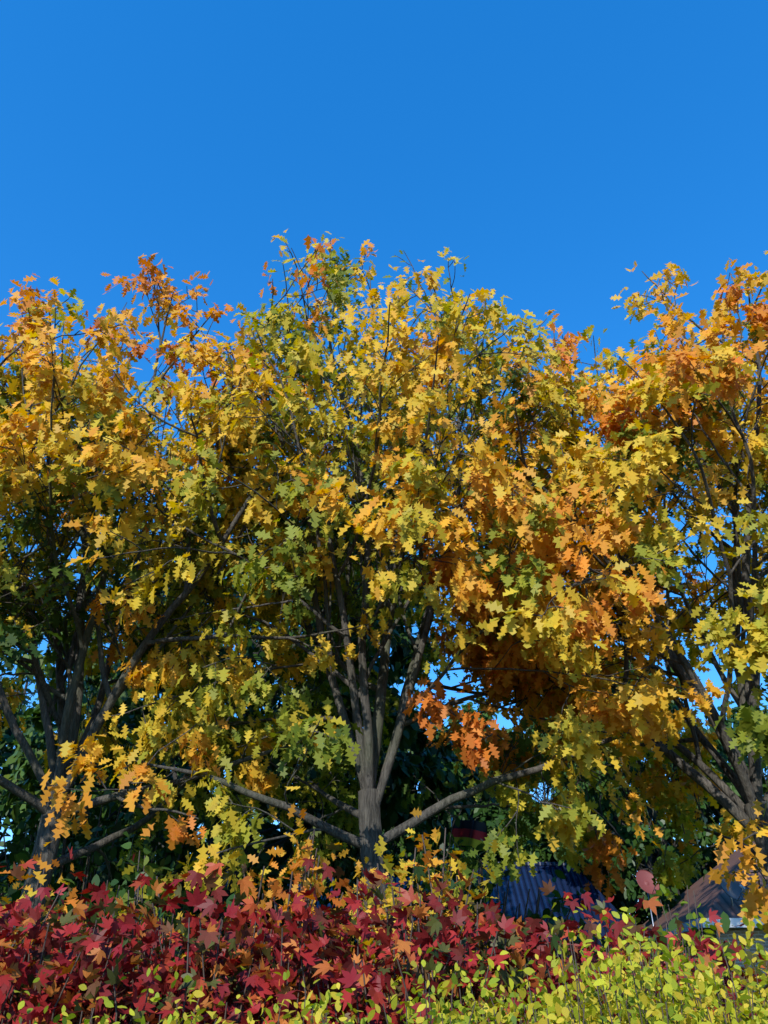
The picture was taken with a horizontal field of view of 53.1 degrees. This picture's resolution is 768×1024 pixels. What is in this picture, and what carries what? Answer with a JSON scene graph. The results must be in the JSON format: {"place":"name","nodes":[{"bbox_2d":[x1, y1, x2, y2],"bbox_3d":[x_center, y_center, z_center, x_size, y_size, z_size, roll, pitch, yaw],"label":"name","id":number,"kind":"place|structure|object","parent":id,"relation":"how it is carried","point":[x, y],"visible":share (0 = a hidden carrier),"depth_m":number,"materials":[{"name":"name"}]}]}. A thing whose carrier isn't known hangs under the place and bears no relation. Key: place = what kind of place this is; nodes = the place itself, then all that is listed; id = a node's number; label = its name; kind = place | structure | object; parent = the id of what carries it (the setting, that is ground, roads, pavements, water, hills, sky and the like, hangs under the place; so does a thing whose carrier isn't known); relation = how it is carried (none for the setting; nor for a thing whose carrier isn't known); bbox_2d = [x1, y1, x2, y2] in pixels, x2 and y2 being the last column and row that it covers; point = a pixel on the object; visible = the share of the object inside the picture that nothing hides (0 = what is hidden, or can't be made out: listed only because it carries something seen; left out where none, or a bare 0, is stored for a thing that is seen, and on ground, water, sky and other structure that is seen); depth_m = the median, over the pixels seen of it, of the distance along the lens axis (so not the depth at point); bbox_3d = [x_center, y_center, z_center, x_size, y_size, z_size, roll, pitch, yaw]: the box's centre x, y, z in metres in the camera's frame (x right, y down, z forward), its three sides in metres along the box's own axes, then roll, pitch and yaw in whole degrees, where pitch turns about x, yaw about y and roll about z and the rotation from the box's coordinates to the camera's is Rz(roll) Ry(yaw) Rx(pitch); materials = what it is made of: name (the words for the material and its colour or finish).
{"place":"outdoors","nodes":[
{"label":"outdoors","id":0,"kind":"place"},
{"bbox_2d":[0,816,54,921],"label":"tree","id":1,"kind":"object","parent":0,"point":[7,821],"depth_m":19.02,"materials":[{"name":"plant"}]},
{"bbox_2d":[6,976,134,1023],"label":"yellow shrub","id":2,"kind":"object","parent":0,"point":[108,1003],"depth_m":3.03,"materials":[{"name":"plant"}]},
{"bbox_2d":[0,622,165,900],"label":"tree","id":3,"kind":"object","parent":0,"point":[4,748],"depth_m":29.80,"materials":[{"name":"plant"}]},
{"bbox_2d":[0,764,267,1011],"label":"tree","id":4,"kind":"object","parent":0,"point":[18,854],"depth_m":16.24,"materials":[{"name":"plant"}]},
{"bbox_2d":[134,965,252,1023],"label":"yellow shrub","id":5,"kind":"object","parent":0,"point":[196,994],"depth_m":3.10,"materials":[{"name":"yellow plant"}]},
{"bbox_2d":[6,860,386,1023],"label":"red hedge","id":6,"kind":"object","parent":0,"point":[207,939],"depth_m":4.55,"materials":[{"name":"red plant"}]},
{"bbox_2d":[143,767,271,900],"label":"shrub","id":7,"kind":"object","parent":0,"point":[264,820],"depth_m":41.48,"materials":[{"name":"plant"}]},
{"bbox_2d":[179,859,403,990],"bbox_3d":[-2.150,10.470,17.877,7.317,5.150,5.334,0,-33,0],"label":"shrub","id":8,"kind":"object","parent":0,"point":[324,902],"depth_m":17.73,"materials":[{"name":"plant"}]},
{"bbox_2d":[233,954,391,1023],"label":"yellow shrub","id":9,"kind":"object","parent":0,"point":[318,1014],"depth_m":3.15,"materials":[{"name":"yellow plant"}]},
{"bbox_2d":[0,0,767,913],"label":"sky","id":10,"kind":"structure","parent":0,"point":[556,147],"materials":[{"name":"blue"}]},
{"bbox_2d":[310,947,514,1023],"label":"yellow shrub","id":11,"kind":"object","parent":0,"point":[436,1007],"depth_m":3.04,"materials":[{"name":"yellow plant"}]},
{"bbox_2d":[330,832,604,999],"bbox_3d":[2.038,9.873,16.984,7.066,5.182,5.597,0,-33,0],"label":"shrub","id":12,"kind":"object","parent":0,"point":[554,893],"depth_m":17.02,"materials":[{"name":"plant"}]},
{"bbox_2d":[421,954,597,1023],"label":"yellow shrub","id":13,"kind":"object","parent":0,"point":[520,1007],"depth_m":3.52,"materials":[{"name":"yellow plant"}]},
{"bbox_2d":[397,250,767,933],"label":"oak","id":14,"kind":"object","parent":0,"point":[623,530],"depth_m":12.63,"materials":[{"name":"orange plant"}]},
{"bbox_2d":[432,891,767,1023],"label":"red hedge","id":15,"kind":"object","parent":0,"point":[542,951],"depth_m":4.53,"materials":[{"name":"plant"}]},
{"bbox_2d":[441,896,767,1023],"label":"yellow shrub","id":16,"kind":"object","parent":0,"point":[559,1005],"depth_m":3.08,"materials":[{"name":"yellow plant"}]},
{"bbox_2d":[545,907,730,1002],"bbox_3d":[1.958,3.904,5.153,1.856,2.268,1.571,0,-33,0],"label":"green hedge","id":17,"kind":"object","parent":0,"point":[725,921],"depth_m":5.44,"materials":[{"name":"green plant"}]},
{"bbox_2d":[524,911,767,1023],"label":"yellow shrub","id":18,"kind":"object","parent":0,"point":[657,959],"depth_m":3.59,"materials":[{"name":"yellow plant"}]},
{"bbox_2d":[620,884,764,992],"bbox_3d":[2.455,4.229,5.907,1.424,2.547,1.480,0,-33,0],"label":"green shrub","id":19,"kind":"object","parent":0,"point":[664,890],"depth_m":6.41,"materials":[{"name":"green plant"}]},
{"bbox_2d":[653,908,767,1023],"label":"yellow shrub","id":20,"kind":"object","parent":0,"point":[745,997],"depth_m":3.29,"materials":[{"name":"yellow plant"}]},
{"bbox_2d":[716,951,767,1020],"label":"shrub","id":21,"kind":"object","parent":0,"point":[749,957],"visible":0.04,"depth_m":4.59,"materials":[{"name":"plant"}]},
{"label":"ground","id":22,"kind":"structure","parent":0,"visible":0},
{"bbox_2d":[0,841,88,1003],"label":"shrub","id":23,"kind":"object","parent":22,"relation":"on","point":[39,877],"depth_m":6.34,"materials":[{"name":"yellow plant"}]},
{"bbox_2d":[0,848,209,1023],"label":"red hedge","id":24,"kind":"object","parent":22,"relation":"on","point":[12,969],"depth_m":4.42,"materials":[{"name":"red plant"}]},
{"bbox_2d":[51,831,242,1023],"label":"green hedge","id":25,"kind":"object","parent":22,"relation":"on","point":[148,868],"depth_m":5.86,"materials":[{"name":"green plant"}]},
{"bbox_2d":[117,865,186,1018],"bbox_3d":[-1.914,4.251,6.066,1.424,2.688,1.656,0,-33,0],"label":"shrub","id":26,"kind":"object","parent":22,"relation":"on","point":[128,871],"depth_m":6.69,"materials":[{"name":"green plant"}]},
{"bbox_2d":[0,253,389,992],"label":"oak","id":27,"kind":"object","parent":22,"relation":"on","point":[98,405],"depth_m":12.81,"materials":[{"name":"yellow plant"}]},
{"bbox_2d":[0,510,499,960],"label":"tree","id":28,"kind":"object","parent":22,"relation":"on","point":[401,775],"depth_m":20.68,"materials":[{"name":"plant"}]},
{"bbox_2d":[178,786,367,1009],"bbox_3d":[-0.828,3.902,6.121,1.817,3.331,1.742,0,-33,0],"label":"shrub","id":29,"kind":"object","parent":22,"relation":"on","point":[276,886],"depth_m":6.49,"materials":[{"name":"yellow plant"}]},
{"bbox_2d":[40,229,735,964],"bbox_3d":[0.136,0.862,14.428,10.729,17.519,9.826,-7,-34,10],"label":"oak","id":30,"kind":"object","parent":22,"relation":"on","point":[582,747],"depth_m":12.27,"materials":[{"name":"yellow plant"}]},
{"bbox_2d":[205,842,603,1023],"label":"red hedge","id":31,"kind":"object","parent":22,"relation":"on","point":[435,925],"depth_m":4.56,"materials":[{"name":"red plant"}]},
{"bbox_2d":[171,862,641,969],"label":"roof","id":32,"kind":"structure","parent":22,"relation":"on","point":[573,882],"depth_m":29.55,"materials":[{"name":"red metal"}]},
{"bbox_2d":[297,697,546,861],"bbox_3d":[1.818,17.381,38.691,13.079,16.254,13.184,0,-33,0],"label":"tree","id":33,"kind":"object","parent":22,"relation":"on","point":[492,817],"depth_m":35.43,"materials":[{"name":"plant"}]},
{"bbox_2d":[329,807,515,1013],"bbox_3d":[0.272,4.301,6.710,2.308,3.307,1.925,0,-33,0],"label":"shrub","id":34,"kind":"object","parent":22,"relation":"on","point":[404,865],"depth_m":7.17,"materials":[{"name":"yellow plant"}]},
{"bbox_2d":[451,816,486,888],"bbox_3d":[2.608,12.397,22.523,1.236,6.939,0.259,-19,-38,27],"label":"flag","id":35,"kind":"object","parent":22,"relation":"on","point":[472,833],"visible":0.72,"depth_m":24.01,"materials":[{"name":"fabric"}]},
{"bbox_2d":[468,724,694,914],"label":"tree","id":36,"kind":"object","parent":22,"relation":"on","point":[509,730],"depth_m":40.52,"materials":[{"name":"green plant"}]},
{"bbox_2d":[510,650,767,925],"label":"tree","id":37,"kind":"object","parent":22,"relation":"on","point":[633,891],"depth_m":30.83,"materials":[{"name":"green plant"}]},
{"bbox_2d":[636,870,659,941],"bbox_3d":[9.232,14.894,25.308,0.768,5.785,0.704,-25,-40,33],"label":"road sign","id":38,"kind":"object","parent":22,"relation":"on","point":[644,880],"visible":0.79,"depth_m":26.72,"materials":[{"name":"red metal"}]},
{"bbox_2d":[643,841,767,991],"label":"house","id":39,"kind":"structure","parent":22,"relation":"on","point":[713,896],"depth_m":22.77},
{"bbox_2d":[720,874,744,905],"bbox_3d":[10.015,10.881,21.848,0.679,1.147,0.622,-21,-38,29],"label":"grey satellite dish","id":40,"kind":"object","parent":39,"relation":"on","point":[736,888],"visible":0.66,"depth_m":21.98,"materials":[{"name":"grey metal"}]}
]}

